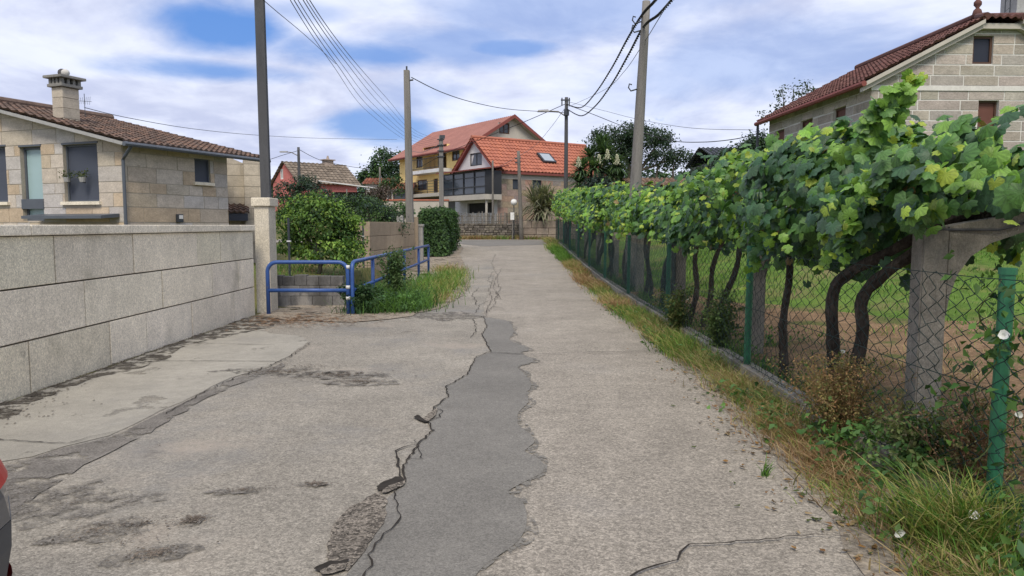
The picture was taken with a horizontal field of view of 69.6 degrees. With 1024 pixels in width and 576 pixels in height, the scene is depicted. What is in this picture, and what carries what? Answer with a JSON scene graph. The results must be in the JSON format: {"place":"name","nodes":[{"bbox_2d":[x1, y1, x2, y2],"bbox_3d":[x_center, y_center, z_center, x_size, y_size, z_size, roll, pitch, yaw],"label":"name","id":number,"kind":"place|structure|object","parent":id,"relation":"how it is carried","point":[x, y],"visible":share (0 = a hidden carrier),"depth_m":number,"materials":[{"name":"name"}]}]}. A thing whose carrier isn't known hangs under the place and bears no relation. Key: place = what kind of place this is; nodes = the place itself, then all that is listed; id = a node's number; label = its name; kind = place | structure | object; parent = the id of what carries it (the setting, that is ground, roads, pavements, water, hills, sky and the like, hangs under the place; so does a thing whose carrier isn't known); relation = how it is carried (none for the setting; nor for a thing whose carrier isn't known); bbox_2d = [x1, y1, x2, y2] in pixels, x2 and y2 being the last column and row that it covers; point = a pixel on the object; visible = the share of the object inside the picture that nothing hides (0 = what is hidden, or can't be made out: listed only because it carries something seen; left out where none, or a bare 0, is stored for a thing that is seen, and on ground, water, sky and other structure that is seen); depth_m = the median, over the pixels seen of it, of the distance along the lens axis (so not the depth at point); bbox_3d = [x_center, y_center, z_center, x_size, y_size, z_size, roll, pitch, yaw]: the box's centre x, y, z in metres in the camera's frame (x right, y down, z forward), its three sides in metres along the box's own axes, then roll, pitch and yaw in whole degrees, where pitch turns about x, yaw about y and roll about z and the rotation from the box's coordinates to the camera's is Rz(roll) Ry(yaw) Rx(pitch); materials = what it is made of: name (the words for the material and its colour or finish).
{"place":"outdoors","nodes":[
{"label":"outdoors","id":0,"kind":"place"},
{"bbox_2d":[2,262,494,575],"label":"lane","id":1,"kind":"structure","parent":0,"point":[284,526],"depth_m":5.00,"materials":[{"name":"concrete"}]},
{"bbox_2d":[0,459,12,575],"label":"parked car","id":2,"kind":"object","parent":1,"relation":"on","point":[5,538],"visible":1,"depth_m":2.23,"materials":[{"name":"plastic"}]},
{"bbox_2d":[9,479,164,528],"bbox_3d":[-2.552,1.228,4.224,1.039,0.001,0.696,-3,6,-29],"label":"road stain","id":3,"kind":"object","parent":1,"relation":"on","point":[74,490],"visible":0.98,"depth_m":4.26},
{"bbox_2d":[31,516,148,543],"bbox_3d":[-2.133,1.262,3.823,0.633,0.001,0.315,-3,5,-27],"label":"road stain","id":4,"kind":"object","parent":1,"relation":"on","point":[46,540],"visible":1,"depth_m":3.78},
{"bbox_2d":[4,362,284,514],"bbox_3d":[-3.035,1.084,5.933,0.759,0.001,5.272,0,5,2],"label":"tar band","id":5,"kind":"object","parent":1,"relation":"on","point":[38,467],"visible":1,"depth_m":5.08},
{"bbox_2d":[97,543,203,565],"bbox_3d":[-1.736,1.285,3.561,0.468,0.001,0.208,-2,5,-19],"label":"road stain","id":6,"kind":"object","parent":1,"relation":"on","point":[181,552],"visible":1,"depth_m":3.58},
{"bbox_2d":[0,316,307,460],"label":"concrete apron","id":7,"kind":"object","parent":1,"relation":"on","point":[78,413],"visible":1,"depth_m":7.10,"materials":[{"name":"concrete"}]},
{"bbox_2d":[0,315,279,417],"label":"wall foot grime","id":8,"kind":"structure","parent":7,"relation":"on","point":[89,377],"depth_m":8.34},
{"bbox_2d":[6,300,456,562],"bbox_3d":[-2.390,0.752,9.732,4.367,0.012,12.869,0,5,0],"label":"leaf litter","id":9,"kind":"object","parent":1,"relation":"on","point":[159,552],"visible":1,"depth_m":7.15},
{"bbox_2d":[209,367,344,376],"bbox_3d":[-2.572,0.907,7.995,1.536,0.001,0.543,0,5,0],"label":"road stain","id":10,"kind":"object","parent":1,"relation":"on","point":[263,369],"visible":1,"depth_m":8.05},
{"bbox_2d":[326,491,387,570],"bbox_3d":[-0.816,1.257,3.902,0.264,0.001,1.033,0,5,0],"label":"worn aggregate","id":11,"kind":"object","parent":1,"relation":"on","point":[355,528],"visible":1,"depth_m":3.86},
{"bbox_2d":[314,415,428,570],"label":"potholes","id":12,"kind":"object","parent":1,"relation":"on","point":[386,483],"visible":1,"depth_m":4.47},
{"bbox_2d":[320,408,436,573],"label":"pothole floor","id":13,"kind":"structure","parent":1,"relation":"on","point":[332,568],"depth_m":4.37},
{"bbox_2d":[258,246,470,321],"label":"dirt verge","id":14,"kind":"structure","parent":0,"point":[305,309],"depth_m":13.70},
{"bbox_2d":[265,244,429,313],"bbox_3d":[-2.720,-0.339,17.538,1.541,1.158,9.354,1,5,11],"label":"blue railing","id":15,"kind":"object","parent":14,"relation":"on","point":[350,289],"visible":0.78,"depth_m":13.13,"materials":[{"name":"metal"}]},
{"bbox_2d":[336,280,397,311],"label":"tall weed","id":16,"kind":"object","parent":14,"relation":"on","point":[364,292],"visible":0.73,"depth_m":13.29,"materials":[{"name":"green plant"}]},
{"bbox_2d":[377,244,415,294],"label":"tall weed","id":17,"kind":"object","parent":14,"relation":"on","point":[395,266],"visible":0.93,"depth_m":15.14,"materials":[{"name":"green plant"}]},
{"bbox_2d":[321,262,474,315],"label":"roadside weeds","id":18,"kind":"object","parent":14,"relation":"on","point":[436,288],"visible":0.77,"depth_m":15.57,"materials":[{"name":"green plant"}]},
{"bbox_2d":[414,205,461,257],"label":"clipped hedge","id":19,"kind":"object","parent":14,"relation":"on","point":[441,231],"visible":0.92,"depth_m":29.48,"materials":[{"name":"green plant"}]},
{"bbox_2d":[0,0,1000,188],"label":"sky","id":20,"kind":"structure","parent":0,"point":[712,64],"materials":[{"name":"blue"}]},
{"bbox_2d":[11,215,1023,569],"bbox_3d":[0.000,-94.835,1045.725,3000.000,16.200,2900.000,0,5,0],"label":"ground","id":21,"kind":"structure","parent":0,"point":[963,307],"depth_m":14.90,"materials":[{"name":"green plant"}]},
{"bbox_2d":[0,225,254,402],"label":"stone wall","id":22,"kind":"structure","parent":21,"relation":"on","point":[77,300],"depth_m":8.35,"materials":[{"name":"stone"}]},
{"bbox_2d":[0,69,270,224],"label":"stone house","id":23,"kind":"structure","parent":21,"relation":"on","point":[141,175],"depth_m":21.04,"materials":[{"name":"stone"}]},
{"bbox_2d":[0,147,9,204],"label":"window","id":24,"kind":"structure","parent":23,"relation":"in","point":[3,175],"depth_m":21.65,"materials":[{"name":"glass"}]},
{"bbox_2d":[60,144,101,204],"bbox_3d":[-11.914,-3.140,20.384,1.475,1.665,0.240,2,5,21],"label":"window","id":25,"kind":"structure","parent":23,"relation":"in","point":[81,157],"depth_m":20.49,"materials":[{"name":"glass"}]},
{"bbox_2d":[193,158,214,185],"bbox_3d":[-9.443,-3.531,22.450,0.200,0.800,0.804,2,5,21],"label":"window","id":26,"kind":"structure","parent":23,"relation":"in","point":[201,165],"depth_m":22.52,"materials":[{"name":"glass"}]},
{"bbox_2d":[227,158,260,262],"bbox_3d":[-10.418,-2.296,27.820,1.715,5.052,3.927,-2,5,-21],"label":"stone annex","id":27,"kind":"object","parent":21,"relation":"on","point":[243,181],"visible":0.45,"depth_m":26.67,"materials":[{"name":"stone"}]},
{"bbox_2d":[254,0,271,197],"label":"utility pole","id":28,"kind":"object","parent":21,"relation":"on","point":[262,98],"visible":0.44,"depth_m":13.98,"materials":[{"name":"concrete"}]},
{"bbox_2d":[251,198,277,312],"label":"gate pillar","id":29,"kind":"structure","parent":21,"relation":"on","point":[265,231],"depth_m":13.44,"materials":[{"name":"stone"}]},
{"bbox_2d":[271,172,339,205],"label":"shrub","id":30,"kind":"object","parent":21,"relation":"on","point":[307,185],"visible":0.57,"depth_m":33.54,"materials":[{"name":"green plant"}]},
{"bbox_2d":[277,274,344,308],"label":"garden wall","id":31,"kind":"structure","parent":21,"relation":"on","point":[301,281],"depth_m":14.56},
{"bbox_2d":[271,156,361,210],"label":"red house","id":32,"kind":"structure","parent":21,"relation":"on","point":[323,171],"depth_m":78.54,"materials":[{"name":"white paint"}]},
{"bbox_2d":[275,189,372,273],"bbox_3d":[-4.428,-1.259,16.912,2.678,2.027,1.769,0,5,0],"label":"lemon bush","id":33,"kind":"object","parent":21,"relation":"on","point":[300,212],"visible":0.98,"depth_m":16.73,"materials":[{"name":"green plant"}]},
{"bbox_2d":[319,180,378,221],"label":"open shed","id":34,"kind":"structure","parent":21,"relation":"on","point":[352,193],"depth_m":63.17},
{"bbox_2d":[328,192,387,215],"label":"shrub","id":35,"kind":"object","parent":21,"relation":"on","point":[357,201],"visible":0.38,"depth_m":39.45,"materials":[{"name":"green plant"}]},
{"bbox_2d":[353,146,400,191],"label":"leafy tree","id":36,"kind":"object","parent":21,"relation":"on","point":[391,169],"visible":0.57,"depth_m":84.37,"materials":[{"name":"green plant"}]},
{"bbox_2d":[347,196,413,265],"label":"dark shrub","id":37,"kind":"object","parent":21,"relation":"on","point":[381,213],"visible":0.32,"depth_m":22.79,"materials":[{"name":"green plant"}]},
{"bbox_2d":[364,179,396,220],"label":"shrub","id":38,"kind":"object","parent":21,"relation":"on","point":[382,192],"visible":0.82,"depth_m":49.50,"materials":[{"name":"green plant"}]},
{"bbox_2d":[355,222,414,273],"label":"block wall","id":39,"kind":"structure","parent":21,"relation":"on","point":[382,236],"depth_m":21.52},
{"bbox_2d":[373,172,404,196],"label":"tree","id":40,"kind":"object","parent":21,"relation":"on","point":[393,184],"visible":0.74,"depth_m":54.41,"materials":[{"name":"green plant"}]},
{"bbox_2d":[370,197,414,221],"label":"shrub","id":41,"kind":"object","parent":21,"relation":"on","point":[401,205],"visible":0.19,"depth_m":29.71,"materials":[{"name":"green plant"}]},
{"bbox_2d":[404,66,414,244],"bbox_3d":[-3.573,-4.093,25.731,0.329,7.166,0.299,0,5,0],"label":"utility pole","id":42,"kind":"object","parent":21,"relation":"on","point":[408,163],"visible":0.82,"depth_m":25.58,"materials":[{"name":"concrete"}]},
{"bbox_2d":[383,199,448,220],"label":"wall","id":43,"kind":"structure","parent":21,"relation":"on","point":[421,203],"depth_m":51.74,"materials":[{"name":"white paint"}]},
{"bbox_2d":[414,217,418,262],"bbox_3d":[-3.504,-1.575,26.562,0.240,1.972,0.240,0,5,0],"label":"gate post","id":44,"kind":"object","parent":21,"relation":"on","point":[416,237],"visible":0.3,"depth_m":26.42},
{"bbox_2d":[418,224,423,261],"bbox_3d":[-3.429,-1.506,27.170,0.360,1.694,0.360,0,5,0],"label":"gate post","id":45,"kind":"object","parent":21,"relation":"on","point":[420,233],"visible":0.41,"depth_m":27.00,"materials":[{"name":"concrete"}]},
{"bbox_2d":[437,135,444,206],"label":"utility pole","id":46,"kind":"object","parent":21,"relation":"on","point":[441,177],"visible":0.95,"depth_m":45.93,"materials":[{"name":"concrete"}]},
{"bbox_2d":[388,114,545,209],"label":"yellow house","id":47,"kind":"structure","parent":21,"relation":"on","point":[426,178],"depth_m":64.70,"materials":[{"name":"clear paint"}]},
{"bbox_2d":[260,160,687,196],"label":"wood","id":48,"kind":"object","parent":21,"relation":"on","point":[644,175],"visible":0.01,"depth_m":114.29,"materials":[{"name":"green plant"}]},
{"bbox_2d":[457,223,518,237],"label":"fieldstone wall","id":49,"kind":"structure","parent":21,"relation":"on","point":[488,229],"depth_m":47.44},
{"bbox_2d":[457,211,518,223],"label":"stick fence","id":50,"kind":"object","parent":49,"relation":"on","point":[487,216],"visible":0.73,"depth_m":47.53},
{"bbox_2d":[515,151,523,239],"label":"utility pole","id":51,"kind":"object","parent":21,"relation":"on","point":[521,235],"visible":0.95,"depth_m":45.81,"materials":[{"name":"concrete"}]},
{"bbox_2d":[436,135,605,223],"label":"orange roof house","id":52,"kind":"structure","parent":21,"relation":"on","point":[468,185],"depth_m":51.52,"materials":[{"name":"tile"}]},
{"bbox_2d":[469,202,491,212],"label":"garage door","id":53,"kind":"structure","parent":52,"relation":"in","point":[473,207],"depth_m":51.98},
{"bbox_2d":[515,177,562,225],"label":"spiky plant","id":54,"kind":"object","parent":21,"relation":"on","point":[540,200],"visible":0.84,"depth_m":46.73,"materials":[{"name":"green plant"}]},
{"bbox_2d":[523,221,583,238],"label":"pink wall","id":55,"kind":"structure","parent":21,"relation":"on","point":[539,229],"depth_m":46.75,"materials":[{"name":"stone"}]},
{"bbox_2d":[538,97,569,234],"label":"utility pole","id":56,"kind":"object","parent":21,"relation":"on","point":[566,111],"visible":0.73,"depth_m":44.32,"materials":[{"name":"concrete"}]},
{"bbox_2d":[566,0,656,107],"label":"overhead cable","id":57,"kind":"object","parent":56,"relation":"attached to","point":[651,4],"visible":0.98,"depth_m":21.13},
{"bbox_2d":[567,0,672,115],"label":"overhead cable","id":58,"kind":"object","parent":56,"relation":"attached to","point":[648,22],"visible":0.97,"depth_m":20.04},
{"bbox_2d":[549,187,579,239],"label":"grapevine","id":59,"kind":"object","parent":21,"relation":"on","point":[554,203],"visible":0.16,"depth_m":39.41,"materials":[{"name":"green plant"}]},
{"bbox_2d":[553,186,584,244],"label":"grapevine","id":60,"kind":"object","parent":21,"relation":"on","point":[563,194],"visible":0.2,"depth_m":35.15,"materials":[{"name":"green plant"}]},
{"bbox_2d":[568,178,625,264],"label":"grapevine","id":61,"kind":"object","parent":21,"relation":"on","point":[586,208],"visible":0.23,"depth_m":24.62,"materials":[{"name":"green plant"}]},
{"bbox_2d":[565,133,630,238],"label":"yucca","id":62,"kind":"object","parent":21,"relation":"on","point":[603,148],"visible":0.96,"depth_m":42.33,"materials":[{"name":"green plant"}]},
{"bbox_2d":[577,168,618,190],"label":"shrub","id":63,"kind":"object","parent":21,"relation":"on","point":[593,181],"visible":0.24,"depth_m":40.42,"materials":[{"name":"green plant"}]},
{"bbox_2d":[577,119,696,177],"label":"umbrella tree","id":64,"kind":"object","parent":21,"relation":"on","point":[623,143],"visible":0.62,"depth_m":83.31,"materials":[{"name":"green plant"}]},
{"bbox_2d":[624,0,649,286],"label":"utility pole","id":65,"kind":"object","parent":21,"relation":"on","point":[637,152],"visible":0.75,"depth_m":18.01,"materials":[{"name":"concrete"}]},
{"bbox_2d":[254,234,1023,511],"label":"field grass","id":66,"kind":"structure","parent":21,"relation":"on","point":[310,267],"depth_m":13.84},
{"bbox_2d":[635,235,643,290],"bbox_3d":[3.513,-0.600,17.400,1.174,2.100,0.216,0,5,0],"label":"pergola post","id":67,"kind":"object","parent":21,"relation":"on","point":[640,261],"visible":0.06,"depth_m":17.33,"materials":[{"name":"concrete"}]},
{"bbox_2d":[622,177,685,202],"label":"house","id":68,"kind":"structure","parent":21,"relation":"on","point":[655,180],"depth_m":44.76,"materials":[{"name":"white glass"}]},
{"bbox_2d":[650,283,697,331],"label":"tall weed","id":69,"kind":"object","parent":21,"relation":"on","point":[676,312],"visible":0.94,"depth_m":10.59,"materials":[{"name":"green plant"}]},
{"bbox_2d":[673,245,689,304],"bbox_3d":[3.513,-0.227,13.267,1.174,2.100,0.216,0,5,0],"label":"pergola post","id":70,"kind":"object","parent":21,"relation":"on","point":[680,277],"visible":0.08,"depth_m":13.18,"materials":[{"name":"concrete"}]},
{"bbox_2d":[362,285,1023,575],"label":"ground weeds","id":71,"kind":"object","parent":21,"relation":"on","point":[856,433],"visible":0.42,"depth_m":4.70,"materials":[{"name":"green plant"}]},
{"bbox_2d":[685,147,734,169],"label":"dark roof house","id":72,"kind":"structure","parent":21,"relation":"on","point":[695,159],"depth_m":50.12,"materials":[{"name":"metal"}]},
{"bbox_2d":[698,285,744,347],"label":"tall weed","id":73,"kind":"object","parent":21,"relation":"on","point":[711,321],"visible":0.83,"depth_m":8.90,"materials":[{"name":"green plant"}]},
{"bbox_2d":[705,128,767,168],"bbox_3d":[12.346,-5.632,39.840,3.941,6.015,3.176,0,5,0],"label":"dark tree","id":74,"kind":"object","parent":21,"relation":"on","point":[751,140],"visible":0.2,"depth_m":39.20,"materials":[{"name":"green plant"}]},
{"bbox_2d":[751,256,771,353],"bbox_3d":[3.513,0.125,9.132,1.174,2.100,0.216,0,5,0],"label":"pergola post","id":75,"kind":"object","parent":21,"relation":"on","point":[756,325],"visible":0.06,"depth_m":9.06,"materials":[{"name":"concrete"}]},
{"bbox_2d":[755,78,816,125],"bbox_3d":[12.512,-5.851,33.673,2.778,7.282,1.259,0,5,0],"label":"thin tree","id":76,"kind":"object","parent":21,"relation":"on","point":[796,93],"visible":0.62,"depth_m":33.35,"materials":[{"name":"green plant"}]},
{"bbox_2d":[559,242,1023,565],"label":"fence plinth","id":77,"kind":"structure","parent":21,"relation":"on","point":[754,372],"depth_m":7.13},
{"bbox_2d":[555,219,1023,523],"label":"wire fence","id":78,"kind":"object","parent":77,"relation":"on","point":[996,449],"visible":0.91,"depth_m":5.42,"materials":[{"name":"green metal"}]},
{"bbox_2d":[923,249,1023,502],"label":"climbing plant","id":79,"kind":"object","parent":78,"relation":"attached to","point":[989,338],"visible":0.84,"depth_m":3.81,"materials":[{"name":"green plant"}]},
{"bbox_2d":[987,329,1019,367],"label":"bindweed flower","id":80,"kind":"object","parent":78,"relation":"attached to","point":[1003,334],"visible":0.94,"depth_m":3.64,"materials":[{"name":"white plant"}]},
{"bbox_2d":[574,251,1023,513],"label":"vine soil","id":81,"kind":"structure","parent":21,"relation":"on","point":[876,325],"depth_m":9.33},
{"bbox_2d":[558,186,600,245],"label":"grapevine","id":82,"kind":"object","parent":81,"relation":"on","point":[571,195],"visible":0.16,"depth_m":30.81,"materials":[{"name":"green plant"}]},
{"bbox_2d":[565,182,613,258],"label":"grapevine","id":83,"kind":"object","parent":81,"relation":"on","point":[573,200],"visible":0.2,"depth_m":28.15,"materials":[{"name":"green plant"}]},
{"bbox_2d":[581,183,654,277],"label":"grapevine","id":84,"kind":"object","parent":81,"relation":"on","point":[591,220],"visible":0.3,"depth_m":20.70,"materials":[{"name":"green plant"}]},
{"bbox_2d":[589,181,680,285],"bbox_3d":[3.387,-1.291,18.311,2.821,2.819,3.934,0,5,0],"label":"grapevine","id":85,"kind":"object","parent":81,"relation":"on","point":[616,203],"visible":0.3,"depth_m":17.89,"materials":[{"name":"green plant"}]},
{"bbox_2d":[609,181,676,299],"bbox_3d":[3.301,-0.972,15.680,2.636,2.668,3.414,0,5,0],"label":"grapevine","id":86,"kind":"object","parent":81,"relation":"on","point":[621,218],"visible":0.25,"depth_m":15.23,"materials":[{"name":"green plant"}]},
{"bbox_2d":[621,179,734,308],"bbox_3d":[3.342,-0.723,13.543,2.475,2.566,3.321,0,5,0],"label":"grapevine","id":87,"kind":"object","parent":81,"relation":"on","point":[647,224],"visible":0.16,"depth_m":13.56,"materials":[{"name":"green plant"}]},
{"bbox_2d":[643,153,734,326],"bbox_3d":[3.447,-0.656,11.758,2.634,2.742,3.187,0,5,0],"label":"grapevine","id":88,"kind":"object","parent":81,"relation":"on","point":[672,193],"visible":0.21,"depth_m":11.32,"materials":[{"name":"green plant"}]},
{"bbox_2d":[659,134,898,316],"bbox_3d":[3.473,-0.501,9.540,2.706,2.806,3.320,0,5,0],"label":"grapevine","id":89,"kind":"object","parent":81,"relation":"on","point":[708,212],"visible":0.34,"depth_m":9.48,"materials":[{"name":"green plant"}]},
{"bbox_2d":[807,104,1023,264],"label":"grapevine","id":90,"kind":"object","parent":81,"relation":"on","point":[989,178],"visible":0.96,"depth_m":4.33,"materials":[{"name":"green plant"}]},
{"bbox_2d":[882,372,1023,495],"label":"dry weed","id":91,"kind":"object","parent":81,"relation":"on","point":[973,448],"visible":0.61,"depth_m":4.04,"materials":[{"name":"brown plant"}]},
{"bbox_2d":[711,115,1023,380],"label":"grapevine","id":92,"kind":"object","parent":21,"relation":"on","point":[747,231],"visible":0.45,"depth_m":6.87,"materials":[{"name":"green plant"}]},
{"bbox_2d":[740,68,1023,407],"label":"grapevine","id":93,"kind":"object","parent":21,"relation":"on","point":[874,128],"visible":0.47,"depth_m":5.63,"materials":[{"name":"green plant"}]},
{"bbox_2d":[754,0,1023,206],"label":"block house","id":94,"kind":"structure","parent":21,"relation":"on","point":[973,64],"depth_m":19.72,"materials":[{"name":"grey stone"}]},
{"bbox_2d":[972,36,992,63],"bbox_3d":[12.564,-6.358,19.712,0.558,0.733,0.050,0,5,-2],"label":"window","id":95,"kind":"structure","parent":94,"relation":"in","point":[982,45],"depth_m":19.72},
{"bbox_2d":[977,101,996,128],"bbox_3d":[12.793,-4.554,19.911,0.563,0.983,0.050,0,5,-2],"label":"window","id":96,"kind":"structure","parent":94,"relation":"in","point":[986,109],"depth_m":19.90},
{"bbox_2d":[851,392,990,481],"bbox_3d":[2.568,0.931,4.549,1.190,0.637,0.752,0,5,0],"label":"weed","id":97,"kind":"object","parent":21,"relation":"on","point":[901,429],"visible":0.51,"depth_m":4.47,"materials":[{"name":"green plant"}]},
{"bbox_2d":[904,212,1023,440],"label":"pergola post","id":98,"kind":"object","parent":21,"relation":"on","point":[965,241],"visible":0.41,"depth_m":4.95,"materials":[{"name":"concrete"}]},
{"bbox_2d":[207,239,1008,575],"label":"road","id":99,"kind":"structure","parent":0,"point":[635,477],"depth_m":4.89,"materials":[{"name":"concrete"}]},
{"bbox_2d":[2,266,843,575],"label":"road cracks","id":100,"kind":"object","parent":99,"relation":"on","point":[432,430],"visible":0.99,"depth_m":5.07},
{"bbox_2d":[346,317,543,575],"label":"smooth road strip","id":101,"kind":"object","parent":99,"relation":"on","point":[461,510],"visible":1,"depth_m":4.60,"materials":[{"name":"asphalt"}]},
{"bbox_2d":[457,240,546,245],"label":"junction patch","id":102,"kind":"object","parent":99,"relation":"on","point":[500,242],"visible":0.81,"depth_m":40.81,"materials":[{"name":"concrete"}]},
{"bbox_2d":[480,317,547,569],"bbox_3d":[-0.073,0.957,7.491,0.817,0.001,10.526,0,5,0],"label":"strip fringe","id":103,"kind":"object","parent":99,"relation":"on","point":[518,488],"visible":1,"depth_m":4.70,"materials":[{"name":"concrete"}]},
{"bbox_2d":[602,314,924,575],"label":"fallen leaves","id":104,"kind":"object","parent":99,"relation":"on","point":[857,557],"visible":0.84,"depth_m":4.31,"materials":[{"name":"brown plant"}]},
{"bbox_2d":[594,277,1023,575],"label":"dirt strip","id":105,"kind":"object","parent":99,"relation":"on","point":[862,564],"visible":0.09,"depth_m":4.03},
{"bbox_2d":[540,236,1019,575],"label":"verge grass","id":106,"kind":"structure","parent":105,"relation":"on","point":[581,274],"depth_m":6.14,"materials":[{"name":"plant"}]},
{"bbox_2d":[737,348,929,446],"bbox_3d":[2.226,0.800,5.269,1.123,0.776,1.075,-3,5,-27],"label":"dry weed","id":107,"kind":"object","parent":105,"relation":"on","point":[843,402],"visible":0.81,"depth_m":5.22,"materials":[{"name":"brown plant"}]},
{"bbox_2d":[875,517,920,551],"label":"bindweed flower","id":108,"kind":"object","parent":105,"relation":"on","point":[902,534],"visible":0.94,"depth_m":3.54,"materials":[{"name":"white plant"}]},
{"bbox_2d":[795,437,1023,575],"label":"grass tuft","id":109,"kind":"object","parent":105,"relation":"on","point":[944,515],"visible":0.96,"depth_m":3.51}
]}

